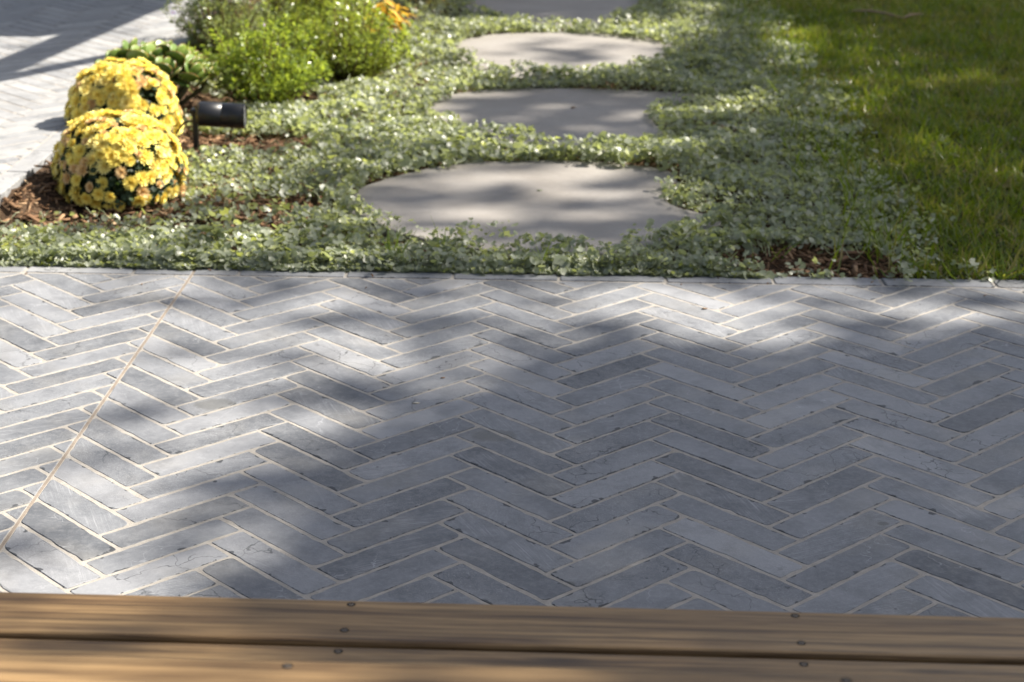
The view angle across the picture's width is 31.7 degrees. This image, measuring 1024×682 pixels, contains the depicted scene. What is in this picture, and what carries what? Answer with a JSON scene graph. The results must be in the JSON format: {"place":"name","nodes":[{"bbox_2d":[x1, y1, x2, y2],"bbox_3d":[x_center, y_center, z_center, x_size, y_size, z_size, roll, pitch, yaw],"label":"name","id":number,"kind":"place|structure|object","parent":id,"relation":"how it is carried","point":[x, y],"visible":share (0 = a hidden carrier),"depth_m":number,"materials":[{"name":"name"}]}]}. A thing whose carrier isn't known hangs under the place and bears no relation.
{"place":"outdoors","nodes":[
{"label":"outdoors","id":0,"kind":"place"},
{"bbox_2d":[0,0,245,205],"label":"path","id":1,"kind":"structure","parent":0,"point":[50,50],"depth_m":6.54,"materials":[{"name":"stone"}]},
{"bbox_2d":[0,0,986,295],"bbox_3d":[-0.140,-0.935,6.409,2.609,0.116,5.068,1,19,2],"label":"wood chip mulch","id":2,"kind":"object","parent":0,"point":[864,268],"visible":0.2,"depth_m":4.64,"materials":[{"name":"brown wood"}]},
{"bbox_2d":[50,108,188,211],"bbox_3d":[-1.048,-0.488,4.764,0.377,0.244,0.359,1,19,2],"label":"chrysanthemum","id":3,"kind":"object","parent":2,"relation":"on","point":[103,162],"visible":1,"depth_m":4.66,"materials":[{"name":"yellow plant"}]},
{"bbox_2d":[64,57,185,138],"bbox_3d":[-1.163,-0.716,5.393,0.365,0.266,0.342,1,19,2],"label":"chrysanthemum","id":4,"kind":"object","parent":2,"relation":"on","point":[147,87],"visible":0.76,"depth_m":5.29,"materials":[{"name":"yellow plant"}]},
{"bbox_2d":[94,38,228,106],"bbox_3d":[-1.152,-0.884,5.937,0.470,0.240,0.370,1,19,2],"label":"succulent","id":5,"kind":"object","parent":2,"relation":"on","point":[167,58],"visible":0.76,"depth_m":5.84,"materials":[{"name":"green plant"}]},
{"bbox_2d":[168,101,246,149],"bbox_3d":[-0.965,-0.602,5.365,0.355,0.226,0.080,1,19,2],"label":"garden spotlight","id":6,"kind":"object","parent":2,"relation":"on","point":[218,114],"visible":0.87,"depth_m":5.31,"materials":[{"name":"black metal"}]},
{"bbox_2d":[161,0,294,58],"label":"shrub","id":7,"kind":"object","parent":2,"relation":"on","point":[223,14],"visible":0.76,"depth_m":6.69,"materials":[{"name":"green plant"}]},
{"bbox_2d":[182,0,333,108],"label":"shrub","id":8,"kind":"object","parent":2,"relation":"on","point":[272,78],"visible":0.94,"depth_m":5.87,"materials":[{"name":"green plant"}]},
{"bbox_2d":[233,0,372,44],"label":"shrub","id":9,"kind":"object","parent":2,"relation":"on","point":[297,4],"visible":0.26,"depth_m":6.99,"materials":[{"name":"green plant"}]},
{"bbox_2d":[277,0,429,81],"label":"shrub","id":10,"kind":"object","parent":2,"relation":"on","point":[343,49],"visible":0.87,"depth_m":6.34,"materials":[{"name":"green plant"}]},
{"bbox_2d":[357,0,417,36],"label":"golden plant","id":11,"kind":"object","parent":2,"relation":"on","point":[399,18],"visible":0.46,"depth_m":7.24,"materials":[{"name":"yellow plant"}]},
{"bbox_2d":[409,0,443,8],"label":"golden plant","id":12,"kind":"object","parent":2,"relation":"on","point":[426,2],"visible":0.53,"depth_m":8.09,"materials":[{"name":"green plant"}]},
{"bbox_2d":[0,0,995,281],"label":"ground cover","id":13,"kind":"object","parent":2,"relation":"on","point":[708,72],"visible":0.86,"depth_m":5.09,"materials":[{"name":"green plant"}]},
{"bbox_2d":[347,160,722,261],"bbox_3d":[0.049,-0.343,4.768,0.990,0.052,0.986,1,19,2],"label":"stepping stone","id":14,"kind":"object","parent":2,"relation":"on","point":[604,201],"visible":0.56,"depth_m":4.77,"materials":[{"name":"grey stone"}]},
{"bbox_2d":[461,0,646,33],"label":"stepping stone","id":15,"kind":"object","parent":2,"relation":"on","point":[592,10],"visible":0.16,"depth_m":8.07,"materials":[{"name":"grey stone"}]},
{"bbox_2d":[425,88,693,160],"bbox_3d":[0.163,-0.696,5.812,0.911,0.052,1.002,1,19,2],"label":"stepping stone","id":16,"kind":"object","parent":2,"relation":"on","point":[551,112],"visible":0.41,"depth_m":5.91,"materials":[{"name":"grey stone"}]},
{"bbox_2d":[448,32,674,87],"bbox_3d":[0.195,-1.078,6.936,0.908,0.052,1.095,1,19,2],"label":"stepping stone","id":17,"kind":"object","parent":2,"relation":"on","point":[574,49],"visible":0.36,"depth_m":7.04,"materials":[{"name":"grey stone"}]},
{"bbox_2d":[0,265,1023,617],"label":"patio","id":18,"kind":"structure","parent":0,"point":[756,443],"depth_m":3.19,"materials":[{"name":"tile"}]},
{"bbox_2d":[0,592,1023,680],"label":"timber step","id":19,"kind":"object","parent":18,"relation":"on","point":[788,643],"visible":0.93,"depth_m":1.85,"materials":[{"name":"brown wood"}]},
{"bbox_2d":[0,654,1023,681],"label":"timber deck","id":20,"kind":"structure","parent":18,"relation":"on","point":[36,668],"depth_m":1.51,"materials":[{"name":"brown wood"}]},
{"bbox_2d":[371,0,1023,284],"bbox_3d":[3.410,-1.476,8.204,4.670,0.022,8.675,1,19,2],"label":"lawn","id":21,"kind":"structure","parent":0,"point":[959,219],"depth_m":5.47,"materials":[{"name":"green plant"}]},
{"bbox_2d":[851,9,922,19],"bbox_3d":[1.649,-1.443,7.914,0.165,0.019,0.277,-16,25,-41],"label":"dry twig","id":22,"kind":"object","parent":21,"relation":"on","point":[887,13],"visible":1,"depth_m":7.86,"materials":[{"name":"brown wood"}]}
]}

